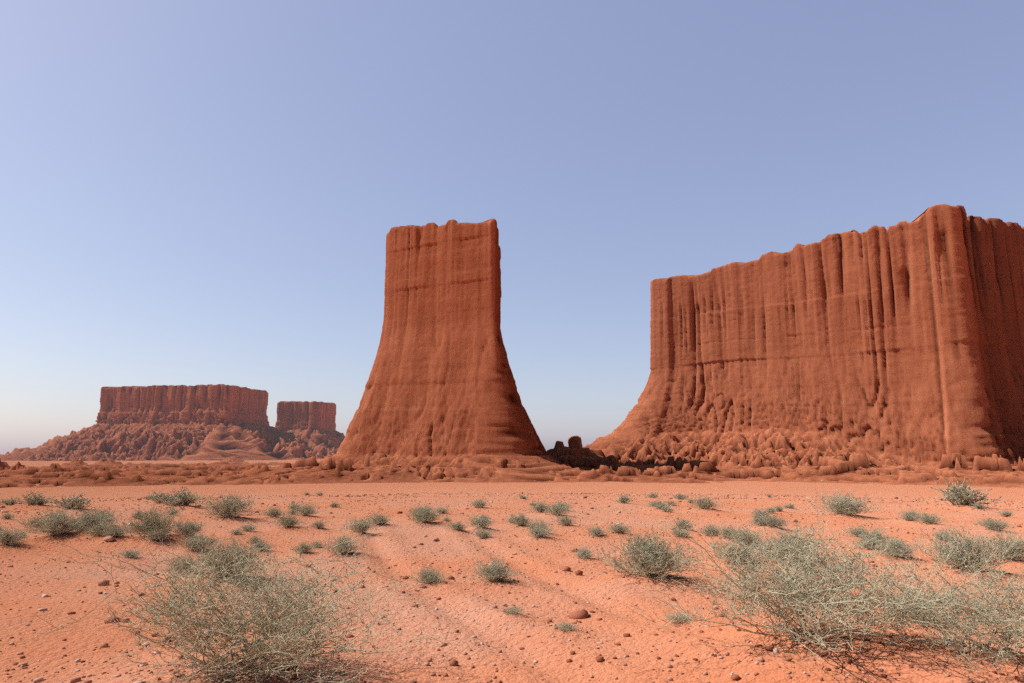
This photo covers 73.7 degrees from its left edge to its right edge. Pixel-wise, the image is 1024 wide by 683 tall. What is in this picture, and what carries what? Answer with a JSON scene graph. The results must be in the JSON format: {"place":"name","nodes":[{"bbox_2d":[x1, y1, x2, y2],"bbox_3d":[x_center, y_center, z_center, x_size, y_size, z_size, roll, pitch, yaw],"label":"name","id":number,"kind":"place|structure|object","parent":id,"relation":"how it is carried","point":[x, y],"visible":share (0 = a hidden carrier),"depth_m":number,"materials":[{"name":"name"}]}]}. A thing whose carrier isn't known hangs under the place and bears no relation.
{"place":"outdoors","nodes":[
{"label":"outdoors","id":0,"kind":"place"},
{"bbox_2d":[275,401,344,452],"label":"butte","id":1,"kind":"object","parent":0,"point":[313,423],"visible":0.62,"depth_m":454.79,"materials":[{"name":"red stone"}]},
{"bbox_2d":[0,453,1023,682],"bbox_3d":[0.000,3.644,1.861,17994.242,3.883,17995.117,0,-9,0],"label":"ground","id":2,"kind":"structure","parent":0,"point":[82,641],"depth_m":8.26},
{"bbox_2d":[0,459,11,470],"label":"outcrop","id":3,"kind":"object","parent":2,"relation":"on","point":[3,465],"visible":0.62,"depth_m":136.64,"materials":[{"name":"red stone"}]},
{"bbox_2d":[0,512,15,518],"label":"shrub","id":4,"kind":"object","parent":2,"relation":"on","point":[7,516],"visible":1,"depth_m":16.45,"materials":[{"name":"green plant"}]},
{"bbox_2d":[0,496,20,504],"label":"shrub","id":5,"kind":"object","parent":2,"relation":"on","point":[7,502],"visible":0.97,"depth_m":24.61,"materials":[{"name":"green plant"}]},
{"bbox_2d":[0,462,26,473],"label":"outcrop","id":6,"kind":"object","parent":2,"relation":"on","point":[16,468],"visible":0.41,"depth_m":111.29,"materials":[{"name":"red stone"}]},
{"bbox_2d":[0,525,28,544],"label":"shrub","id":7,"kind":"object","parent":2,"relation":"on","point":[7,538],"visible":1,"depth_m":10.98,"materials":[{"name":"green plant"}]},
{"bbox_2d":[7,491,57,504],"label":"shrub","id":8,"kind":"object","parent":2,"relation":"on","point":[36,500],"visible":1,"depth_m":23.84,"materials":[{"name":"green plant"}]},
{"bbox_2d":[22,516,43,526],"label":"shrub","id":9,"kind":"object","parent":2,"relation":"on","point":[32,522],"visible":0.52,"depth_m":14.33,"materials":[{"name":"green plant"}]},
{"bbox_2d":[2,503,93,535],"bbox_3d":[-7.895,3.053,11.866,1.248,0.603,1.142,1,-9,-7],"label":"shrub","id":10,"kind":"object","parent":2,"relation":"on","point":[56,524],"visible":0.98,"depth_m":11.75,"materials":[{"name":"green plant"}]},
{"bbox_2d":[49,492,99,508],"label":"shrub","id":11,"kind":"object","parent":2,"relation":"on","point":[76,502],"visible":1,"depth_m":19.48,"materials":[{"name":"green plant"}]},
{"bbox_2d":[60,460,91,466],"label":"outcrop","id":12,"kind":"object","parent":2,"relation":"on","point":[75,463],"visible":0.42,"depth_m":161.05,"materials":[{"name":"red stone"}]},
{"bbox_2d":[60,505,125,531],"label":"shrub","id":13,"kind":"object","parent":2,"relation":"on","point":[88,515],"visible":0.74,"depth_m":12.22,"materials":[{"name":"green plant"}]},
{"bbox_2d":[69,520,120,536],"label":"shrub","id":14,"kind":"object","parent":2,"relation":"on","point":[96,528],"visible":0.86,"depth_m":11.70,"materials":[{"name":"green plant"}]},
{"bbox_2d":[82,505,124,522],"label":"shrub","id":15,"kind":"object","parent":2,"relation":"on","point":[100,512],"visible":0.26,"depth_m":14.34,"materials":[{"name":"green plant"}]},
{"bbox_2d":[93,512,122,523],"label":"shrub","id":16,"kind":"object","parent":2,"relation":"on","point":[108,519],"visible":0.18,"depth_m":13.99,"materials":[{"name":"green plant"}]},
{"bbox_2d":[94,459,121,465],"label":"outcrop","id":17,"kind":"object","parent":2,"relation":"on","point":[112,462],"visible":0.57,"depth_m":216.75,"materials":[{"name":"red stone"}]},
{"bbox_2d":[98,522,131,536],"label":"shrub","id":18,"kind":"object","parent":2,"relation":"on","point":[115,530],"visible":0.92,"depth_m":11.55,"materials":[{"name":"green plant"}]},
{"bbox_2d":[113,547,143,557],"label":"shrub","id":19,"kind":"object","parent":2,"relation":"on","point":[130,554],"visible":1,"depth_m":10.31,"materials":[{"name":"green plant"}]},
{"bbox_2d":[120,465,158,470],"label":"outcrop","id":20,"kind":"object","parent":2,"relation":"on","point":[135,468],"visible":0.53,"depth_m":135.60,"materials":[{"name":"red stone"}]},
{"bbox_2d":[110,501,187,536],"bbox_3d":[-6.247,3.093,11.895,1.373,0.582,1.381,-4,-10,25],"label":"shrub","id":21,"kind":"object","parent":2,"relation":"on","point":[150,523],"visible":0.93,"depth_m":11.69,"materials":[{"name":"green plant"}]},
{"bbox_2d":[140,526,171,539],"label":"shrub","id":22,"kind":"object","parent":2,"relation":"on","point":[156,535],"visible":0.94,"depth_m":11.40,"materials":[{"name":"green plant"}]},
{"bbox_2d":[147,490,180,502],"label":"shrub","id":23,"kind":"object","parent":2,"relation":"on","point":[162,498],"visible":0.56,"depth_m":23.91,"materials":[{"name":"green plant"}]},
{"bbox_2d":[0,384,335,460],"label":"mesa","id":24,"kind":"structure","parent":2,"relation":"on","point":[179,422],"depth_m":391.23,"materials":[{"name":"red stone"}]},
{"bbox_2d":[143,486,212,506],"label":"shrub","id":25,"kind":"object","parent":2,"relation":"on","point":[183,500],"visible":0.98,"depth_m":20.87,"materials":[{"name":"green plant"}]},
{"bbox_2d":[162,551,205,573],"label":"shrub","id":26,"kind":"object","parent":2,"relation":"on","point":[176,565],"visible":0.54,"depth_m":8.87,"materials":[{"name":"green plant"}]},
{"bbox_2d":[169,517,208,535],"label":"shrub","id":27,"kind":"object","parent":2,"relation":"on","point":[191,528],"visible":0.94,"depth_m":12.13,"materials":[{"name":"green plant"}]},
{"bbox_2d":[176,531,217,551],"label":"shrub","id":28,"kind":"object","parent":2,"relation":"on","point":[195,539],"visible":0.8,"depth_m":10.87,"materials":[{"name":"green plant"}]},
{"bbox_2d":[166,533,284,581],"bbox_3d":[-3.509,2.572,8.380,1.199,0.624,1.375,-6,-11,31],"label":"shrub","id":29,"kind":"object","parent":2,"relation":"on","point":[229,558],"visible":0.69,"depth_m":8.27,"materials":[{"name":"green plant"}]},
{"bbox_2d":[218,456,244,461],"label":"outcrop","id":30,"kind":"object","parent":2,"relation":"on","point":[232,459],"visible":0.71,"depth_m":293.41,"materials":[{"name":"red stone"}]},
{"bbox_2d":[196,489,269,517],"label":"shrub","id":31,"kind":"object","parent":2,"relation":"on","point":[227,508],"visible":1,"depth_m":15.62,"materials":[{"name":"green plant"}]},
{"bbox_2d":[240,521,257,531],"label":"shrub","id":32,"kind":"object","parent":2,"relation":"on","point":[248,527],"visible":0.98,"depth_m":13.21,"materials":[{"name":"green plant"}]},
{"bbox_2d":[239,464,262,471],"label":"outcrop","id":33,"kind":"object","parent":2,"relation":"on","point":[253,469],"visible":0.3,"depth_m":119.18,"materials":[{"name":"red stone"}]},
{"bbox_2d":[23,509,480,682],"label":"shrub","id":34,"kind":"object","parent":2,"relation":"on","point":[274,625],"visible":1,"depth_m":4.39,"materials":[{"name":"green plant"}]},
{"bbox_2d":[246,535,266,542],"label":"shrub","id":35,"kind":"object","parent":2,"relation":"on","point":[254,539],"visible":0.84,"depth_m":11.88,"materials":[{"name":"green plant"}]},
{"bbox_2d":[247,538,275,551],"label":"shrub","id":36,"kind":"object","parent":2,"relation":"on","point":[258,545],"visible":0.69,"depth_m":10.92,"materials":[{"name":"green plant"}]},
{"bbox_2d":[255,506,287,516],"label":"shrub","id":37,"kind":"object","parent":2,"relation":"on","point":[271,511],"visible":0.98,"depth_m":16.36,"materials":[{"name":"green plant"}]},
{"bbox_2d":[263,475,280,483],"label":"outcrop","id":38,"kind":"object","parent":2,"relation":"on","point":[275,478],"visible":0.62,"depth_m":93.67,"materials":[{"name":"red stone"}]},
{"bbox_2d":[265,512,307,526],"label":"shrub","id":39,"kind":"object","parent":2,"relation":"on","point":[289,521],"visible":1,"depth_m":13.82,"materials":[{"name":"green plant"}]},
{"bbox_2d":[285,503,300,508],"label":"shrub","id":40,"kind":"object","parent":2,"relation":"on","point":[292,505],"visible":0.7,"depth_m":19.68,"materials":[{"name":"green plant"}]},
{"bbox_2d":[290,540,319,552],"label":"shrub","id":41,"kind":"object","parent":2,"relation":"on","point":[306,549],"visible":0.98,"depth_m":10.54,"materials":[{"name":"green plant"}]},
{"bbox_2d":[289,501,322,514],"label":"shrub","id":42,"kind":"object","parent":2,"relation":"on","point":[304,509],"visible":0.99,"depth_m":17.34,"materials":[{"name":"green plant"}]},
{"bbox_2d":[310,520,327,527],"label":"shrub","id":43,"kind":"object","parent":2,"relation":"on","point":[316,525],"visible":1,"depth_m":13.87,"materials":[{"name":"green plant"}]},
{"bbox_2d":[322,528,370,555],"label":"shrub","id":44,"kind":"object","parent":2,"relation":"on","point":[342,547],"visible":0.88,"depth_m":10.51,"materials":[{"name":"green plant"}]},
{"bbox_2d":[343,515,378,532],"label":"shrub","id":45,"kind":"object","parent":2,"relation":"on","point":[362,527],"visible":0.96,"depth_m":13.25,"materials":[{"name":"green plant"}]},
{"bbox_2d":[368,513,394,524],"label":"shrub","id":46,"kind":"object","parent":2,"relation":"on","point":[378,519],"visible":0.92,"depth_m":14.66,"materials":[{"name":"green plant"}]},
{"bbox_2d":[405,501,444,522],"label":"shrub","id":47,"kind":"object","parent":2,"relation":"on","point":[427,515],"visible":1,"depth_m":14.97,"materials":[{"name":"green plant"}]},
{"bbox_2d":[409,564,455,583],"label":"shrub","id":48,"kind":"object","parent":2,"relation":"on","point":[429,576],"visible":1,"depth_m":8.32,"materials":[{"name":"green plant"}]},
{"bbox_2d":[433,506,449,512],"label":"shrub","id":49,"kind":"object","parent":2,"relation":"on","point":[440,511],"visible":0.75,"depth_m":18.08,"materials":[{"name":"green plant"}]},
{"bbox_2d":[317,219,579,482],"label":"butte","id":50,"kind":"object","parent":2,"relation":"on","point":[440,388],"visible":0.87,"depth_m":118.22,"materials":[{"name":"red stone"}]},
{"bbox_2d":[444,518,468,529],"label":"shrub","id":51,"kind":"object","parent":2,"relation":"on","point":[458,526],"visible":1,"depth_m":13.72,"materials":[{"name":"green plant"}]},
{"bbox_2d":[466,512,492,527],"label":"shrub","id":52,"kind":"object","parent":2,"relation":"on","point":[480,522],"visible":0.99,"depth_m":13.98,"materials":[{"name":"green plant"}]},
{"bbox_2d":[470,497,489,507],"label":"shrub","id":53,"kind":"object","parent":2,"relation":"on","point":[479,504],"visible":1,"depth_m":20.73,"materials":[{"name":"green plant"}]},
{"bbox_2d":[472,528,493,538],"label":"shrub","id":54,"kind":"object","parent":2,"relation":"on","point":[482,533],"visible":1,"depth_m":12.77,"materials":[{"name":"green plant"}]},
{"bbox_2d":[461,553,525,581],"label":"shrub","id":55,"kind":"object","parent":2,"relation":"on","point":[493,571],"visible":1,"depth_m":8.36,"materials":[{"name":"green plant"}]},
{"bbox_2d":[0,452,1023,487],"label":"rubble","id":56,"kind":"object","parent":2,"relation":"on","point":[857,468],"visible":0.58,"depth_m":100.45,"materials":[{"name":"red stone"}]},
{"bbox_2d":[0,492,1023,682],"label":"stones","id":57,"kind":"object","parent":2,"relation":"on","point":[581,614],"visible":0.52,"depth_m":7.17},
{"bbox_2d":[501,604,526,616],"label":"shrub","id":58,"kind":"object","parent":2,"relation":"on","point":[514,611],"visible":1,"depth_m":6.57,"materials":[{"name":"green plant"}]},
{"bbox_2d":[503,513,533,525],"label":"shrub","id":59,"kind":"object","parent":2,"relation":"on","point":[519,519],"visible":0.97,"depth_m":14.59,"materials":[{"name":"green plant"}]},
{"bbox_2d":[522,519,555,531],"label":"shrub","id":60,"kind":"object","parent":2,"relation":"on","point":[530,524],"visible":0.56,"depth_m":13.38,"materials":[{"name":"green plant"}]},
{"bbox_2d":[528,500,550,511],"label":"shrub","id":61,"kind":"object","parent":2,"relation":"on","point":[540,507],"visible":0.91,"depth_m":18.04,"materials":[{"name":"green plant"}]},
{"bbox_2d":[527,524,558,538],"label":"shrub","id":62,"kind":"object","parent":2,"relation":"on","point":[538,532],"visible":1,"depth_m":12.69,"materials":[{"name":"green plant"}]},
{"bbox_2d":[542,502,571,514],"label":"shrub","id":63,"kind":"object","parent":2,"relation":"on","point":[555,510],"visible":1,"depth_m":17.25,"materials":[{"name":"green plant"}]},
{"bbox_2d":[551,513,576,525],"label":"shrub","id":64,"kind":"object","parent":2,"relation":"on","point":[564,521],"visible":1,"depth_m":14.72,"materials":[{"name":"green plant"}]},
{"bbox_2d":[551,621,582,632],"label":"shrub","id":65,"kind":"object","parent":2,"relation":"on","point":[566,625],"visible":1,"depth_m":6.01,"materials":[{"name":"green plant"}]},
{"bbox_2d":[574,546,596,558],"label":"shrub","id":66,"kind":"object","parent":2,"relation":"on","point":[582,554],"visible":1,"depth_m":10.17,"materials":[{"name":"green plant"}]},
{"bbox_2d":[586,522,607,535],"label":"shrub","id":67,"kind":"object","parent":2,"relation":"on","point":[598,532],"visible":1,"depth_m":12.88,"materials":[{"name":"green plant"}]},
{"bbox_2d":[604,521,631,532],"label":"shrub","id":68,"kind":"object","parent":2,"relation":"on","point":[617,529],"visible":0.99,"depth_m":13.21,"materials":[{"name":"green plant"}]},
{"bbox_2d":[613,492,632,502],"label":"shrub","id":69,"kind":"object","parent":2,"relation":"on","point":[623,499],"visible":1,"depth_m":23.30,"materials":[{"name":"green plant"}]},
{"bbox_2d":[626,531,664,551],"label":"shrub","id":70,"kind":"object","parent":2,"relation":"on","point":[642,542],"visible":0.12,"depth_m":10.65,"materials":[{"name":"green plant"}]},
{"bbox_2d":[650,500,670,508],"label":"shrub","id":71,"kind":"object","parent":2,"relation":"on","point":[658,505],"visible":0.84,"depth_m":20.27,"materials":[{"name":"green plant"}]},
{"bbox_2d":[595,526,727,582],"bbox_3d":[1.793,2.556,8.326,1.566,0.625,1.576,-1,-9,5],"label":"shrub","id":72,"kind":"object","parent":2,"relation":"on","point":[650,556],"visible":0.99,"depth_m":8.27,"materials":[{"name":"green plant"}]},
{"bbox_2d":[659,504,673,511],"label":"shrub","id":73,"kind":"object","parent":2,"relation":"on","point":[665,508],"visible":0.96,"depth_m":19.16,"materials":[{"name":"green plant"}]},
{"bbox_2d":[660,607,694,623],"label":"shrub","id":74,"kind":"object","parent":2,"relation":"on","point":[674,615],"visible":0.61,"depth_m":6.29,"materials":[{"name":"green plant"}]},
{"bbox_2d":[668,526,693,536],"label":"shrub","id":75,"kind":"object","parent":2,"relation":"on","point":[678,533],"visible":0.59,"depth_m":12.75,"materials":[{"name":"green plant"}]},
{"bbox_2d":[670,518,695,528],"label":"shrub","id":76,"kind":"object","parent":2,"relation":"on","point":[682,524],"visible":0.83,"depth_m":13.97,"materials":[{"name":"green plant"}]},
{"bbox_2d":[686,495,724,508],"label":"shrub","id":77,"kind":"object","parent":2,"relation":"on","point":[705,503],"visible":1,"depth_m":19.76,"materials":[{"name":"green plant"}]},
{"bbox_2d":[699,521,724,536],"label":"shrub","id":78,"kind":"object","parent":2,"relation":"on","point":[707,529],"visible":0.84,"depth_m":12.73,"materials":[{"name":"green plant"}]},
{"bbox_2d":[710,524,739,537],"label":"shrub","id":79,"kind":"object","parent":2,"relation":"on","point":[728,531],"visible":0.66,"depth_m":12.35,"materials":[{"name":"green plant"}]},
{"bbox_2d":[707,535,774,563],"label":"shrub","id":80,"kind":"object","parent":2,"relation":"on","point":[732,548],"visible":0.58,"depth_m":9.53,"materials":[{"name":"green plant"}]},
{"bbox_2d":[726,524,768,546],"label":"shrub","id":81,"kind":"object","parent":2,"relation":"on","point":[748,537],"visible":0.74,"depth_m":11.23,"materials":[{"name":"green plant"}]},
{"bbox_2d":[750,506,775,517],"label":"shrub","id":82,"kind":"object","parent":2,"relation":"on","point":[760,511],"visible":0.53,"depth_m":16.90,"materials":[{"name":"green plant"}]},
{"bbox_2d":[747,511,780,525],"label":"shrub","id":83,"kind":"object","parent":2,"relation":"on","point":[759,522],"visible":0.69,"depth_m":14.31,"materials":[{"name":"green plant"}]},
{"bbox_2d":[752,513,789,527],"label":"shrub","id":84,"kind":"object","parent":2,"relation":"on","point":[774,522],"visible":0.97,"depth_m":14.03,"materials":[{"name":"green plant"}]},
{"bbox_2d":[745,522,852,561],"bbox_3d":[4.019,2.857,9.743,1.379,0.526,1.303,2,-9,-13],"label":"shrub","id":85,"kind":"object","parent":2,"relation":"on","point":[787,542],"visible":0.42,"depth_m":9.69,"materials":[{"name":"green plant"}]},
{"bbox_2d":[582,204,1023,478],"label":"mesa","id":86,"kind":"structure","parent":2,"relation":"on","point":[901,343],"depth_m":125.69,"materials":[{"name":"red stone"}]},
{"bbox_2d":[607,480,1000,661],"bbox_3d":[2.297,1.686,5.334,2.461,1.185,2.270,-7,-11,35],"label":"shrub","id":87,"kind":"object","parent":2,"relation":"on","point":[789,587],"visible":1,"depth_m":5.10,"materials":[{"name":"green plant"}]},
{"bbox_2d":[810,489,883,514],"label":"shrub","id":88,"kind":"object","parent":2,"relation":"on","point":[844,504],"visible":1,"depth_m":17.65,"materials":[{"name":"green plant"}]},
{"bbox_2d":[841,524,868,536],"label":"shrub","id":89,"kind":"object","parent":2,"relation":"on","point":[853,532],"visible":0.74,"depth_m":12.89,"materials":[{"name":"green plant"}]},
{"bbox_2d":[851,531,886,548],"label":"shrub","id":90,"kind":"object","parent":2,"relation":"on","point":[866,545],"visible":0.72,"depth_m":10.96,"materials":[{"name":"green plant"}]},
{"bbox_2d":[846,524,896,545],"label":"shrub","id":91,"kind":"object","parent":2,"relation":"on","point":[873,534],"visible":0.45,"depth_m":11.38,"materials":[{"name":"green plant"}]},
{"bbox_2d":[869,532,923,558],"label":"shrub","id":92,"kind":"object","parent":2,"relation":"on","point":[893,546],"visible":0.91,"depth_m":10.22,"materials":[{"name":"green plant"}]},
{"bbox_2d":[900,513,918,520],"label":"shrub","id":93,"kind":"object","parent":2,"relation":"on","point":[909,517],"visible":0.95,"depth_m":16.51,"materials":[{"name":"green plant"}]},
{"bbox_2d":[899,508,922,518],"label":"shrub","id":94,"kind":"object","parent":2,"relation":"on","point":[911,512],"visible":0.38,"depth_m":16.91,"materials":[{"name":"green plant"}]},
{"bbox_2d":[878,588,951,623],"bbox_3d":[3.786,2.456,6.462,0.629,0.335,0.665,1,-9,-5],"label":"shrub","id":95,"kind":"object","parent":2,"relation":"on","point":[912,606],"visible":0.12,"depth_m":6.44,"materials":[{"name":"green plant"}]},
{"bbox_2d":[819,545,1023,671],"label":"shrub","id":96,"kind":"object","parent":2,"relation":"on","point":[1017,623],"visible":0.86,"depth_m":4.82,"materials":[{"name":"green plant"}]},
{"bbox_2d":[912,511,945,523],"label":"shrub","id":97,"kind":"object","parent":2,"relation":"on","point":[928,518],"visible":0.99,"depth_m":15.74,"materials":[{"name":"green plant"}]},
{"bbox_2d":[932,529,954,540],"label":"shrub","id":98,"kind":"object","parent":2,"relation":"on","point":[940,538],"visible":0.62,"depth_m":12.46,"materials":[{"name":"green plant"}]},
{"bbox_2d":[912,518,1022,576],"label":"shrub","id":99,"kind":"object","parent":2,"relation":"on","point":[956,555],"visible":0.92,"depth_m":8.98,"materials":[{"name":"green plant"}]},
{"bbox_2d":[931,476,1006,505],"bbox_3d":[14.733,4.862,22.113,1.656,0.941,1.850,5,-10,-27],"label":"shrub","id":100,"kind":"object","parent":2,"relation":"on","point":[960,496],"visible":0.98,"depth_m":22.02,"materials":[{"name":"green plant"}]},
{"bbox_2d":[968,501,987,508],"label":"shrub","id":101,"kind":"object","parent":2,"relation":"on","point":[977,506],"visible":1,"depth_m":20.97,"materials":[{"name":"green plant"}]},
{"bbox_2d":[971,516,1015,530],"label":"shrub","id":102,"kind":"object","parent":2,"relation":"on","point":[988,524],"visible":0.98,"depth_m":14.03,"materials":[{"name":"green plant"}]},
{"bbox_2d":[976,526,1023,560],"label":"shrub","id":103,"kind":"object","parent":2,"relation":"on","point":[1018,548],"visible":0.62,"depth_m":9.93,"materials":[{"name":"green plant"}]},
{"bbox_2d":[991,509,1016,516],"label":"shrub","id":104,"kind":"object","parent":2,"relation":"on","point":[1006,514],"visible":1,"depth_m":18.38,"materials":[{"name":"green plant"}]},
{"bbox_2d":[0,0,1023,452],"label":"sky","id":105,"kind":"structure","parent":0,"point":[193,192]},
{"bbox_2d":[546,441,603,465],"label":"ridge","id":106,"kind":"structure","parent":0,"point":[560,448],"depth_m":132.58,"materials":[{"name":"red stone"}]},
{"bbox_2d":[568,436,581,448],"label":"boulder","id":107,"kind":"object","parent":106,"relation":"on","point":[574,441],"visible":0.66,"depth_m":134.44,"materials":[{"name":"red stone"}]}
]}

